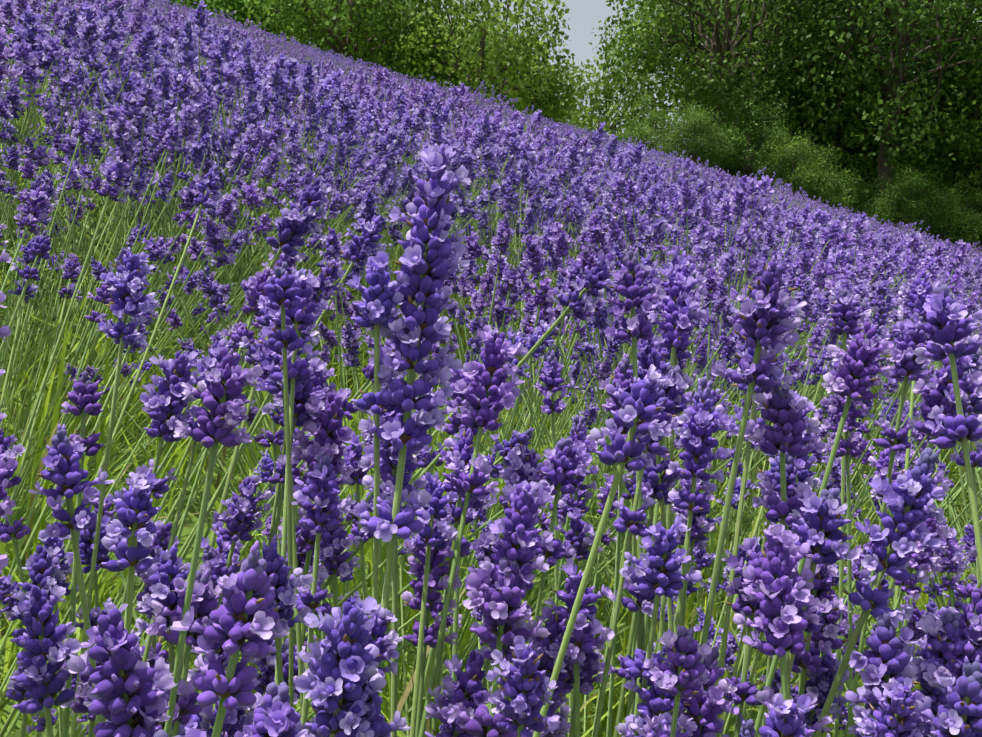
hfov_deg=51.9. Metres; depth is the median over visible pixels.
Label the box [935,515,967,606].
lavender spike
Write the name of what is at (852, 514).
lavender spike
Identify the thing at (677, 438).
lavender spike
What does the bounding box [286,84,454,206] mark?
lavender plant
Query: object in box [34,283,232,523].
lavender spike
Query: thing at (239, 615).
lavender
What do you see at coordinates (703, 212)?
lavender plant
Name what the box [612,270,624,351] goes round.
lavender spike
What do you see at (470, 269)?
lavender spike
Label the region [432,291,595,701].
lavender spike
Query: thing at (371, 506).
lavender spike
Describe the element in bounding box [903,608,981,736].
lavender
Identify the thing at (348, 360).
lavender spike
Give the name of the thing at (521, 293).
lavender spike
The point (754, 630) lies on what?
lavender spike
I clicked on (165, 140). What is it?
lavender spike
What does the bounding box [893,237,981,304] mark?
lavender plant
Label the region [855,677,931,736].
lavender spike
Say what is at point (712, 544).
grass patch
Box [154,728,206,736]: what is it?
lavender
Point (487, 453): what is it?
lavender spike
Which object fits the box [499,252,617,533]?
lavender spike
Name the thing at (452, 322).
lavender spike
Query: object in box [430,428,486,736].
lavender
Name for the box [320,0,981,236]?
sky
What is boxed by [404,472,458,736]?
lavender
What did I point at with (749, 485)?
lavender spike
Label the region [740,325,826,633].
lavender spike
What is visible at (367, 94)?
lavender plant
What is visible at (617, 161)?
lavender plant
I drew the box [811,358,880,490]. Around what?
lavender spike
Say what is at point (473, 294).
lavender spike
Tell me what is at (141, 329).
lavender spike
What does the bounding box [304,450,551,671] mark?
lavender spike
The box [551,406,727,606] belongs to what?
lavender spike
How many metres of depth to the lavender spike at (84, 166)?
1.51 m
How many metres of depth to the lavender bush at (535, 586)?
1.21 m
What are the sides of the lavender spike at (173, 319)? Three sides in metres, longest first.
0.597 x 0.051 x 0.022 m
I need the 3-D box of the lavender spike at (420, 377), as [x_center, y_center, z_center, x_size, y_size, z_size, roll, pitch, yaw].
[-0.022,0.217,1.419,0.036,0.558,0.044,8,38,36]
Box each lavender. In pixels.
[0,250,11,340]
[0,412,44,712]
[0,446,17,600]
[0,554,8,574]
[6,545,66,736]
[9,584,81,736]
[22,530,78,736]
[28,424,113,723]
[60,371,104,736]
[61,643,101,736]
[62,511,123,721]
[66,602,176,736]
[70,247,156,736]
[93,351,200,736]
[101,473,170,633]
[135,519,184,667]
[135,542,190,732]
[142,338,234,661]
[144,266,274,645]
[145,569,221,736]
[152,686,187,736]
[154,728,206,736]
[164,306,289,728]
[164,341,263,736]
[170,540,289,736]
[179,713,222,735]
[187,642,238,718]
[194,474,272,691]
[197,696,255,736]
[201,521,242,695]
[234,682,314,736]
[241,535,313,684]
[243,637,282,722]
[246,358,314,716]
[247,335,285,643]
[250,362,323,665]
[251,310,314,720]
[257,262,317,706]
[264,638,309,722]
[268,268,327,684]
[277,388,352,644]
[291,452,355,723]
[295,596,386,736]
[299,502,342,645]
[299,608,402,736]
[303,357,336,654]
[311,510,360,628]
[343,677,410,736]
[346,251,409,603]
[350,143,471,666]
[358,375,426,736]
[401,518,461,736]
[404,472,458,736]
[418,325,527,736]
[423,473,496,696]
[425,646,491,736]
[425,691,450,736]
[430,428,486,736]
[434,363,478,681]
[450,556,550,736]
[469,480,554,686]
[481,445,550,687]
[485,636,560,736]
[515,608,585,736]
[517,437,592,721]
[533,364,667,736]
[539,698,570,736]
[543,558,614,736]
[554,507,602,620]
[555,414,598,736]
[564,622,605,736]
[593,382,679,736]
[600,552,663,729]
[602,245,668,703]
[607,263,708,731]
[614,365,693,736]
[615,658,696,736]
[619,516,701,735]
[621,718,670,736]
[622,458,642,613]
[624,335,681,715]
[636,625,711,736]
[652,245,707,654]
[666,376,729,712]
[671,478,714,626]
[671,641,738,736]
[685,255,806,731]
[714,339,788,733]
[724,538,766,736]
[732,523,831,736]
[739,714,755,736]
[744,386,825,699]
[752,454,815,725]
[754,317,893,736]
[759,693,814,736]
[769,389,822,690]
[771,558,839,707]
[779,488,859,693]
[804,596,856,736]
[812,447,945,736]
[816,288,871,736]
[820,352,868,714]
[845,312,934,736]
[845,612,919,708]
[848,657,914,736]
[849,340,981,736]
[868,448,904,635]
[894,268,940,636]
[903,512,947,626]
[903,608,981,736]
[904,284,981,583]
[912,647,953,736]
[912,655,981,736]
[915,606,955,682]
[933,586,981,687]
[950,368,981,582]
[968,512,981,556]
[974,732,981,736]
[977,414,981,441]
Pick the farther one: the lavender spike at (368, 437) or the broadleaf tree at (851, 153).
the broadleaf tree at (851, 153)
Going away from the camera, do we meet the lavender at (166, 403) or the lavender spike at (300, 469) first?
the lavender at (166, 403)
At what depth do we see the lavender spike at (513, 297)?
1.39 m
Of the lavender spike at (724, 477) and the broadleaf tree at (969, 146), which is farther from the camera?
the broadleaf tree at (969, 146)
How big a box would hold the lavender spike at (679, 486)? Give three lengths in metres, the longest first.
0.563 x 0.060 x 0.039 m
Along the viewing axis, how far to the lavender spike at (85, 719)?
0.66 m
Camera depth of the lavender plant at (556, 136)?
5.84 m
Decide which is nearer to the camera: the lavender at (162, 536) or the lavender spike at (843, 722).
the lavender at (162, 536)
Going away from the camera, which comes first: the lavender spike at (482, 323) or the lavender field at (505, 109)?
the lavender spike at (482, 323)
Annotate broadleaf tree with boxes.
[589,0,862,169]
[599,0,874,168]
[672,0,920,192]
[737,0,981,228]
[756,0,981,221]
[761,23,901,197]
[843,4,978,242]
[883,0,981,242]
[905,3,981,241]
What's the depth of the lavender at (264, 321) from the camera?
0.53 m
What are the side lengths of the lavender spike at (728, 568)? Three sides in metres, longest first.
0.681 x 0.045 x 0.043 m
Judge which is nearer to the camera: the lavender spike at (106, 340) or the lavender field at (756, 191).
the lavender spike at (106, 340)
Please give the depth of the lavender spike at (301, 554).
0.48 m
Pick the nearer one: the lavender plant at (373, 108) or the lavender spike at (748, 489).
the lavender spike at (748, 489)
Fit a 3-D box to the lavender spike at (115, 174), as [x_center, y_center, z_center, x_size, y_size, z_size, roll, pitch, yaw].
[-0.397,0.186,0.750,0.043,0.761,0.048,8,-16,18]
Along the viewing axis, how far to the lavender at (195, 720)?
0.39 m
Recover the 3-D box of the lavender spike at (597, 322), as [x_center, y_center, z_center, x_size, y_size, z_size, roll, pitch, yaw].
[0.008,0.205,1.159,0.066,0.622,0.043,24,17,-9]
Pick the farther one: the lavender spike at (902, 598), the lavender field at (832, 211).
the lavender field at (832, 211)
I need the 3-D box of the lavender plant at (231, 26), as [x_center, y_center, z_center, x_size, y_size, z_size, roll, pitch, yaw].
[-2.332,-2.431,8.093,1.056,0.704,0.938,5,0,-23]
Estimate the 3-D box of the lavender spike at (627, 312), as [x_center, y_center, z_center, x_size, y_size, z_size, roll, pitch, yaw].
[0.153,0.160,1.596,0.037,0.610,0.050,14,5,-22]
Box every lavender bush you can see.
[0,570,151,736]
[201,427,631,731]
[398,392,723,620]
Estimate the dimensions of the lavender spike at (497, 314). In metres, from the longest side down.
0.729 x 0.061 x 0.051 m
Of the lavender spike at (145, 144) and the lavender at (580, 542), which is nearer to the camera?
the lavender at (580, 542)
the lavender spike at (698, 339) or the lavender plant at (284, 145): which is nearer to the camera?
the lavender spike at (698, 339)
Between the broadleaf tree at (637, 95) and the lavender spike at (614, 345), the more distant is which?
the broadleaf tree at (637, 95)
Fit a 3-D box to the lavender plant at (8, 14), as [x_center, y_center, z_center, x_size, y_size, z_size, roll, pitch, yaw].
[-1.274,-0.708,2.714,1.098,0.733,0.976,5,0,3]
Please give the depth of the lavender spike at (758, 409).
1.41 m
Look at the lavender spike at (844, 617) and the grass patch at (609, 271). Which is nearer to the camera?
the lavender spike at (844, 617)
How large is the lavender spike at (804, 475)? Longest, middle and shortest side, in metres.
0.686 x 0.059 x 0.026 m
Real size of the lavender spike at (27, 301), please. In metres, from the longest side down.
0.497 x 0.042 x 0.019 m
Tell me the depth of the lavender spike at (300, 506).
0.92 m
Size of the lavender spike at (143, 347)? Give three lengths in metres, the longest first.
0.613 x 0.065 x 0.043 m
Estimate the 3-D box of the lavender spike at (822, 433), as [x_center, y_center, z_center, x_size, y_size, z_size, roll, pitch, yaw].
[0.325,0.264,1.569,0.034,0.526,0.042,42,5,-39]
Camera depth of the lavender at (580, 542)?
0.54 m
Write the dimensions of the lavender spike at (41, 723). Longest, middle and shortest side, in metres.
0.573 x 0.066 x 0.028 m
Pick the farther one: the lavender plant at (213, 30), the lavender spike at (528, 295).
the lavender plant at (213, 30)
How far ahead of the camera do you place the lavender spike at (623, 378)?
0.49 m
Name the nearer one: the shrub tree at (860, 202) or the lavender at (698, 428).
the lavender at (698, 428)
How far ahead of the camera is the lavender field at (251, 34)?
9.09 m
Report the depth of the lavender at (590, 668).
0.37 m
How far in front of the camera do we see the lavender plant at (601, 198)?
3.01 m
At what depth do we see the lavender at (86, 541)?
0.48 m
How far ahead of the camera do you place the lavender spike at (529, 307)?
1.25 m
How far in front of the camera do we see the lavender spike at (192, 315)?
1.65 m
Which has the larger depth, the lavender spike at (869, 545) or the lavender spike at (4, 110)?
the lavender spike at (4, 110)
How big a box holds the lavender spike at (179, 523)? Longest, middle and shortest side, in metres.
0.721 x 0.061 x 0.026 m
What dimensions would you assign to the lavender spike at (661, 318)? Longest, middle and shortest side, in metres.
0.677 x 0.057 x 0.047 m
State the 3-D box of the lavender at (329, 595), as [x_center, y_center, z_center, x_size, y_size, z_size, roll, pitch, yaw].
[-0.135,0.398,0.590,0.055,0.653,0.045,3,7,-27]
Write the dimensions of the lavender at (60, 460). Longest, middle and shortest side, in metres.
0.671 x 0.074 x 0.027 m
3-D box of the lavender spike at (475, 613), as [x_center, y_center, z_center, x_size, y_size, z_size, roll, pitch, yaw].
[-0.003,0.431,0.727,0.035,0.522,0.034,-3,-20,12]
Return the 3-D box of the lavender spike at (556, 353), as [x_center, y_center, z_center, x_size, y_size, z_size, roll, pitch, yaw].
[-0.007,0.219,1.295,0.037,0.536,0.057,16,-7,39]
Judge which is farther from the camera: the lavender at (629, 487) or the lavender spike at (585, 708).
the lavender spike at (585, 708)
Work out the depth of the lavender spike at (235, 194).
1.37 m
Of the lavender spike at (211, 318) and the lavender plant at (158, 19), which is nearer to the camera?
the lavender spike at (211, 318)
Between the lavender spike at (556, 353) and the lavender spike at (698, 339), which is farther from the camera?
the lavender spike at (698, 339)
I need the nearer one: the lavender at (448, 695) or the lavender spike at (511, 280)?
the lavender at (448, 695)
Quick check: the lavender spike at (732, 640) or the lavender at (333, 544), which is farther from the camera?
the lavender spike at (732, 640)
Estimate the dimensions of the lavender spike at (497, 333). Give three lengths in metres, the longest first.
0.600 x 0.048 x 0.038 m
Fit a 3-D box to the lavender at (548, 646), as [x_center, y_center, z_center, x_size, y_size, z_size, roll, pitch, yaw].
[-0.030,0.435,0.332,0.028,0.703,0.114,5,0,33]
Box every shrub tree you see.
[610,96,683,156]
[647,100,739,171]
[686,122,761,177]
[697,85,806,184]
[749,129,838,205]
[789,142,857,213]
[814,154,886,224]
[855,160,962,241]
[901,187,980,248]
[928,172,981,252]
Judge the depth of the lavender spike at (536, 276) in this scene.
1.53 m
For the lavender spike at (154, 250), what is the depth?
1.08 m
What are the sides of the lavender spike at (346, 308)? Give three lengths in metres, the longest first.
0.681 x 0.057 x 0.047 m
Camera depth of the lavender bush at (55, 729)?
0.63 m
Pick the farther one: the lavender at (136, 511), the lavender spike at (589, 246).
the lavender spike at (589, 246)
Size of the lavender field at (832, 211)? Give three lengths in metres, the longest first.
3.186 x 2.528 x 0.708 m
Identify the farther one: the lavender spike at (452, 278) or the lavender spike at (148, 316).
the lavender spike at (452, 278)
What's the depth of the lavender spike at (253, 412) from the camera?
0.99 m
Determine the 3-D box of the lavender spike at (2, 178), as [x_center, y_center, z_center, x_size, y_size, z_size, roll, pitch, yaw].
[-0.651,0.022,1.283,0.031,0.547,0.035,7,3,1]
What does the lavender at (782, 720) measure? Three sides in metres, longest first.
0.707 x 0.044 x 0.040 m
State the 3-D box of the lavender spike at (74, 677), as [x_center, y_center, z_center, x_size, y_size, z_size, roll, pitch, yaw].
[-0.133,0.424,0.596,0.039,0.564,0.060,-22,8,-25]
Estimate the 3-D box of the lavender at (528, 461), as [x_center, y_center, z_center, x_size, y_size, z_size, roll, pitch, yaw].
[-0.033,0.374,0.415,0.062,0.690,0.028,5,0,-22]
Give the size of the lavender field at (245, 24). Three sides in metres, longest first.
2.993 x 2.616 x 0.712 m
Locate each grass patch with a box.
[0,108,114,225]
[0,224,611,656]
[0,300,190,543]
[0,387,758,736]
[6,77,220,162]
[58,161,567,361]
[221,154,517,267]
[433,352,973,736]
[461,595,863,736]
[469,296,981,525]
[487,239,810,361]
[501,459,923,736]
[799,386,981,507]
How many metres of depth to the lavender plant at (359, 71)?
6.02 m
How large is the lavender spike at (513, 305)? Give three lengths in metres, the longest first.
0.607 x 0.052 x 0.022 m
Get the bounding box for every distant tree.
[163,0,347,51]
[191,0,340,46]
[242,0,448,77]
[284,0,417,71]
[330,0,479,91]
[331,0,489,62]
[390,0,592,126]
[443,16,518,82]
[468,28,597,132]
[535,37,686,152]
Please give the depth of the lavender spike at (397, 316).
1.61 m
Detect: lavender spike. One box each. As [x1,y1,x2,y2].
[0,27,17,80]
[0,74,7,87]
[0,98,13,148]
[0,115,92,427]
[0,146,23,428]
[0,158,37,364]
[0,164,221,705]
[0,169,55,391]
[0,170,5,190]
[0,175,47,393]
[0,178,330,736]
[0,203,29,368]
[0,204,27,397]
[0,221,65,429]
[0,223,8,248]
[0,231,51,355]
[0,237,40,411]
[0,253,58,425]
[0,253,82,543]
[0,282,112,604]
[0,291,6,307]
[0,300,159,654]
[0,311,158,605]
[0,375,194,692]
[0,575,87,718]
[1,156,129,502]
[1,179,57,358]
[1,182,54,291]
[1,183,35,432]
[2,248,127,522]
[3,132,212,522]
[3,203,26,431]
[3,203,52,399]
[3,223,151,521]
[5,201,85,421]
[5,204,50,436]
[5,253,301,735]
[7,194,235,557]
[7,230,247,555]
[7,251,69,435]
[7,665,57,736]
[8,267,126,495]
[10,127,105,449]
[11,281,30,381]
[12,137,150,514]
[12,170,173,519]
[13,181,217,521]
[14,236,302,553]
[14,273,197,554]
[15,124,179,501]
[16,158,138,451]
[16,183,127,492]
[16,263,183,519]
[17,122,182,518]
[17,163,93,444]
[17,173,148,442]
[17,189,240,529]
[19,176,102,442]
[20,162,146,477]
[20,208,204,515]
[20,257,368,555]
[21,265,210,549]
[24,264,183,515]
[25,234,182,496]
[30,268,363,551]
[30,300,331,549]
[33,228,252,526]
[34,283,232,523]
[35,254,209,512]
[35,303,202,509]
[37,397,248,736]
[42,235,164,450]
[45,250,339,529]
[45,312,218,520]
[45,325,268,729]
[50,298,249,523]
[52,322,243,726]
[53,306,266,726]
[60,223,141,422]
[61,660,110,736]
[62,306,249,521]
[63,238,168,425]
[64,363,240,561]
[68,215,386,736]
[74,200,220,431]
[77,713,88,736]
[78,258,346,736]
[84,365,294,626]
[87,333,408,736]
[90,256,321,636]
[90,487,144,644]
[105,318,321,635]
[107,213,270,422]
[108,285,317,640]
[113,359,321,655]
[128,314,256,533]
[130,630,139,644]
[137,328,320,637]
[141,236,320,602]
[156,287,320,635]
[157,236,271,522]
[160,414,313,651]
[162,314,439,642]
[166,307,301,574]
[171,455,416,734]
[177,338,264,499]
[178,267,319,619]
[183,426,281,587]
[184,342,321,633]
[186,236,325,602]
[192,417,320,638]
[196,273,342,616]
[199,488,387,693]
[199,546,250,711]
[200,219,342,614]
[205,280,345,606]
[208,331,282,515]
[209,427,533,728]
[213,254,614,710]
[213,303,332,607]
[240,439,314,554]
[241,345,295,520]
[242,182,346,583]
[242,346,273,460]
[243,400,332,615]
[246,331,528,639]
[254,450,315,715]
[260,484,310,553]
[261,514,299,706]
[273,435,319,697]
[280,536,314,574]
[293,320,558,610]
[293,490,586,718]
[299,448,428,574]
[300,335,380,692]
[302,628,317,658]
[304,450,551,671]
[307,581,493,719]
[314,321,348,489]
[318,323,475,564]
[319,226,378,695]
[319,343,353,588]
[325,257,379,587]
[327,301,466,556]
[330,292,475,547]
[332,292,368,576]
[337,327,350,444]
[337,501,348,594]
[338,431,373,621]
[338,549,360,601]
[339,434,382,496]
[340,321,391,679]
[342,593,355,608]
[345,291,471,527]
[345,307,470,560]
[349,301,470,531]
[351,210,387,683]
[357,190,382,591]
[360,430,397,703]
[361,297,391,629]
[363,326,391,631]
[377,250,442,440]
[380,380,387,711]
[385,268,450,436]
[395,308,448,473]
[396,372,449,471]
[397,537,424,736]
[397,560,401,644]
[398,254,407,674]
[399,187,424,675]
[400,373,417,690]
[402,301,458,650]
[403,319,485,689]
[403,338,432,690]
[405,397,447,649]
[407,335,484,702]
[408,317,482,708]
[409,287,498,663]
[412,265,497,687]
[415,276,522,665]
[415,388,449,723]
[416,372,448,437]
[421,373,628,680]
[422,276,557,707]
[425,267,522,666]
[431,263,584,699]
[431,307,592,700]
[431,341,628,690]
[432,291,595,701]
[433,301,560,654]
[433,318,625,693]
[433,327,624,688]
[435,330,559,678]
[439,214,514,580]
[442,278,500,538]
[442,282,500,510]
[442,311,502,535]
[442,671,458,706]
[444,272,525,600]
[444,356,546,643]
[444,404,599,689]
[445,360,614,695]
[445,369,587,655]
[446,289,697,675]
[446,320,581,659]
[446,346,595,668]
[447,251,498,451]
[447,286,500,505]
[447,368,491,693]
[450,333,499,508]
[451,343,560,632]
[451,372,627,691]
[452,256,599,615]
[454,260,495,487]
[455,305,524,600]
[457,273,499,442]
[458,253,624,625]
[458,305,611,657]
[458,331,653,647]
[459,399,597,658]
[460,300,534,588]
[461,243,594,579]
[461,303,653,670]
[462,267,659,664]
[462,293,658,663]
[462,318,538,573]
[462,319,693,659]
[463,316,593,611]
[463,339,534,535]
[464,231,622,642]
[464,350,619,659]
[465,245,502,508]
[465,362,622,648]
[467,287,623,639]
[468,520,497,670]
[469,498,491,648]
[470,607,489,710]
[471,290,488,320]
[471,317,665,643]
[486,251,528,603]
[486,310,500,442]
[487,293,620,652]
[488,295,508,428]
[490,393,765,665]
[491,315,789,670]
[492,266,621,652]
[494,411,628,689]
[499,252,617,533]
[500,277,628,612]
[501,296,521,413]
[502,451,544,720]
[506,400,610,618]
[508,362,611,600]
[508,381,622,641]
[509,310,519,427]
[511,286,530,606]
[517,265,626,597]
[518,284,524,421]
[520,256,538,590]
[520,315,535,601]
[521,235,629,596]
[522,290,539,615]
[522,314,529,428]
[522,345,610,582]
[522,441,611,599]
[524,302,537,448]
[524,407,750,643]
[526,372,682,591]
[526,393,758,620]
[527,259,646,638]
[531,309,744,608]
[531,404,764,615]
[532,305,567,609]
[532,368,741,609]
[533,238,547,509]
[533,350,578,712]
[534,430,680,610]
[536,225,553,440]
[536,307,624,618]
[540,339,581,580]
[543,359,585,599]
[543,437,759,622]
[544,317,579,604]
[548,230,591,593]
[548,340,612,586]
[549,222,651,686]
[549,324,568,508]
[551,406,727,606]
[553,367,638,535]
[554,309,630,586]
[554,401,728,601]
[554,415,597,613]
[556,273,651,618]
[561,273,697,602]
[564,258,652,651]
[564,360,600,437]
[564,381,615,560]
[567,254,655,540]
[577,248,653,652]
[579,293,659,623]
[581,299,662,517]
[583,296,728,565]
[584,213,656,640]
[584,320,619,516]
[584,635,595,732]
[585,359,652,650]
[586,288,660,493]
[586,297,602,433]
[586,310,628,512]
[586,320,702,562]
[586,340,724,586]
[586,403,612,521]
[588,341,744,586]
[588,473,617,621]
[589,332,705,587]
[590,309,711,584]
[591,342,747,586]
[592,335,737,604]
[592,347,666,736]
[593,266,658,515]
[593,342,707,565]
[593,391,745,603]
[593,399,744,604]
[594,389,738,593]
[595,368,813,613]
[596,330,609,358]
[596,345,858,614]
[597,279,666,655]
[599,329,666,629]
[599,353,632,736]
[600,285,630,460]
[600,338,882,616]
[600,356,706,575]
[601,328,738,567]
[601,360,721,578]
[603,417,830,617]
[605,318,711,534]
[606,338,711,524]
[607,312,720,553]
[610,241,663,661]
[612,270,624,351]
[614,317,623,355]
[614,326,719,518]
[623,428,829,596]
[624,319,694,506]
[627,444,668,715]
[635,308,680,624]
[647,595,677,689]
[648,563,681,688]
[652,642,666,660]
[659,309,676,602]
[661,437,671,527]
[662,445,711,650]
[666,492,721,657]
[670,358,801,524]
[672,459,710,608]
[676,350,687,548]
[681,476,745,732]
[686,363,715,607]
[689,546,768,712]
[693,606,758,736]
[695,267,721,639]
[702,343,741,594]
[711,544,747,648]
[714,306,780,619]
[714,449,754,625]
[715,642,758,709]
[716,453,778,666]
[716,519,809,736]
[717,433,731,622]
[718,362,778,635]
[718,451,794,736]
[723,562,791,699]
[723,617,764,733]
[725,449,854,650]
[725,483,763,529]
[725,644,744,723]
[726,630,755,683]
[727,313,798,675]
[727,425,913,731]
[728,359,933,724]
[728,453,750,574]
[730,361,787,631]
[731,337,938,736]
[732,404,896,723]
[733,346,947,728]
[736,370,790,634]
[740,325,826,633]
[741,451,820,726]
[745,344,834,635]
[745,351,981,721]
[745,441,919,713]
[747,437,917,708]
[750,400,873,668]
[752,427,945,720]
[754,367,981,725]
[754,468,981,720]
[758,448,887,660]
[759,668,803,724]
[790,400,981,679]
[790,440,967,683]
[790,684,798,702]
[792,467,979,686]
[793,650,849,736]
[798,472,965,685]
[807,432,893,598]
[808,541,873,679]
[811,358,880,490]
[818,473,898,631]
[821,455,914,654]
[822,408,921,618]
[823,451,915,646]
[824,538,870,634]
[824,564,863,650]
[826,651,847,706]
[827,432,915,657]
[832,696,847,730]
[835,488,981,656]
[837,611,867,670]
[840,379,901,469]
[840,492,915,647]
[841,507,981,659]
[841,519,981,657]
[842,648,857,695]
[843,510,950,736]
[846,439,927,554]
[851,432,881,508]
[852,559,915,689]
[854,403,938,609]
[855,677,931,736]
[863,572,894,597]
[872,496,906,595]
[878,451,942,605]
[889,451,949,594]
[892,426,945,604]
[900,411,967,602]
[901,471,945,607]
[901,595,925,657]
[903,444,946,576]
[915,370,969,602]
[915,419,971,571]
[921,597,938,617]
[922,572,943,609]
[934,461,974,575]
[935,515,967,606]
[938,540,967,611]
[940,573,962,612]
[943,366,976,578]
[943,531,970,612]
[944,518,959,612]
[955,577,981,603]
[960,523,976,585]
[963,414,981,496]
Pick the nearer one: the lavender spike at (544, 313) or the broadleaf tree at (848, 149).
the lavender spike at (544, 313)
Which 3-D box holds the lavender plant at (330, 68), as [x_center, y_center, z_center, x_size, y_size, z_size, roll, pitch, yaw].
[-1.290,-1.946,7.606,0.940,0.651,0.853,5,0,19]
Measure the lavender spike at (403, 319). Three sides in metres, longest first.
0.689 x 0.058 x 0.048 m
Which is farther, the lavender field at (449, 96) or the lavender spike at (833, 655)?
the lavender field at (449, 96)
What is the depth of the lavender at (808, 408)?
0.51 m
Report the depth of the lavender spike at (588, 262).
1.05 m
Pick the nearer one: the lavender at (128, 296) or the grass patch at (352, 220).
the lavender at (128, 296)
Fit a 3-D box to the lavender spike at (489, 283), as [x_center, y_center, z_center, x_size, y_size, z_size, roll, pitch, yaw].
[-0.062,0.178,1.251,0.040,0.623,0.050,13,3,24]
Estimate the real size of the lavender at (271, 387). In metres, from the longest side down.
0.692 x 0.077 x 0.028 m
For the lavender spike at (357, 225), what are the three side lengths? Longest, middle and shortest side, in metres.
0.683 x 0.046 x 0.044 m
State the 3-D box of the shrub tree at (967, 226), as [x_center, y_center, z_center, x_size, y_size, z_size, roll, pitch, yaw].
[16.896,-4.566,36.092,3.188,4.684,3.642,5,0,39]
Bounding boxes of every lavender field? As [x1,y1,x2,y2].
[107,0,317,63]
[107,0,318,71]
[108,0,187,20]
[109,0,223,23]
[128,3,244,34]
[129,3,355,73]
[150,0,270,43]
[179,11,288,46]
[221,22,304,48]
[252,43,549,137]
[258,34,374,77]
[262,34,390,79]
[276,45,401,82]
[278,36,319,58]
[287,53,540,129]
[288,43,393,75]
[290,48,409,83]
[298,52,508,121]
[312,60,511,121]
[323,55,409,81]
[358,67,526,127]
[493,114,702,178]
[502,113,719,188]
[506,116,670,166]
[522,131,814,212]
[523,113,589,138]
[524,116,607,143]
[526,119,632,145]
[535,121,661,154]
[546,123,604,137]
[652,157,749,185]
[658,162,827,212]
[664,157,735,183]
[667,164,791,199]
[708,180,881,232]
[714,185,949,254]
[768,193,837,217]
[773,195,879,225]
[787,200,927,244]
[796,199,855,215]
[797,212,980,273]
[840,221,981,262]
[846,214,904,231]
[926,240,981,253]
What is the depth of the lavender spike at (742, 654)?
0.73 m
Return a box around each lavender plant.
[0,0,155,119]
[0,0,160,164]
[0,0,180,151]
[0,0,210,339]
[0,0,236,241]
[0,0,460,359]
[0,35,380,425]
[1,58,42,121]
[10,0,73,62]
[11,0,77,40]
[18,0,132,48]
[22,25,323,224]
[30,11,175,78]
[44,10,175,109]
[73,48,512,373]
[77,59,330,248]
[81,6,246,100]
[83,25,304,176]
[90,51,426,305]
[101,20,245,80]
[124,8,207,73]
[128,9,268,65]
[161,19,236,45]
[166,18,263,61]
[200,63,305,197]
[201,23,279,60]
[202,27,287,63]
[227,63,447,234]
[230,63,506,265]
[235,43,287,66]
[249,53,322,167]
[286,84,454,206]
[289,61,391,100]
[291,85,618,326]
[297,62,372,95]
[303,112,710,414]
[305,60,388,87]
[313,83,605,301]
[317,77,472,181]
[318,72,412,102]
[353,83,436,113]
[387,81,492,129]
[388,131,548,273]
[406,119,555,242]
[408,108,549,235]
[447,103,549,144]
[451,106,536,138]
[459,156,701,364]
[462,110,545,208]
[469,137,715,312]
[472,171,948,496]
[490,239,981,607]
[491,143,670,251]
[501,127,632,225]
[506,130,612,159]
[516,190,888,437]
[526,130,603,156]
[546,152,653,229]
[552,191,762,348]
[557,158,760,276]
[568,158,800,334]
[571,174,699,273]
[613,203,936,423]
[614,160,689,188]
[637,164,731,254]
[643,162,718,203]
[652,196,795,260]
[654,218,981,533]
[689,174,807,251]
[690,199,879,340]
[702,248,981,493]
[720,194,822,255]
[738,220,946,394]
[756,214,891,328]
[758,230,911,283]
[791,283,981,477]
[820,236,970,283]
[821,212,919,250]
[849,264,952,356]
[854,247,981,408]
[860,228,926,253]
[860,275,979,369]
[876,347,981,543]
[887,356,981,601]
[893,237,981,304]
[925,247,980,275]
[929,290,981,370]
[941,252,981,305]
[948,255,981,267]
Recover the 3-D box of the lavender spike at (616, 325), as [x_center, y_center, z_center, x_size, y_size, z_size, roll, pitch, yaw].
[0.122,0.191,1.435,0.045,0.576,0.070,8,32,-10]
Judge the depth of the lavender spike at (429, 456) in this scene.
0.64 m
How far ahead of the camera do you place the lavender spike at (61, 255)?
1.63 m
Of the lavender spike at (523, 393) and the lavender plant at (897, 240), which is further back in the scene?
the lavender plant at (897, 240)
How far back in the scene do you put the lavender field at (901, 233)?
9.02 m
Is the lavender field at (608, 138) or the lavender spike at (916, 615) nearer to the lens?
the lavender spike at (916, 615)
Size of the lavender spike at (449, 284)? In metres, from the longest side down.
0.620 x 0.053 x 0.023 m
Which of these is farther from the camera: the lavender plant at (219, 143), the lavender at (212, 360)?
the lavender plant at (219, 143)
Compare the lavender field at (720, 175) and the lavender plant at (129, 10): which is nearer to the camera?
the lavender plant at (129, 10)

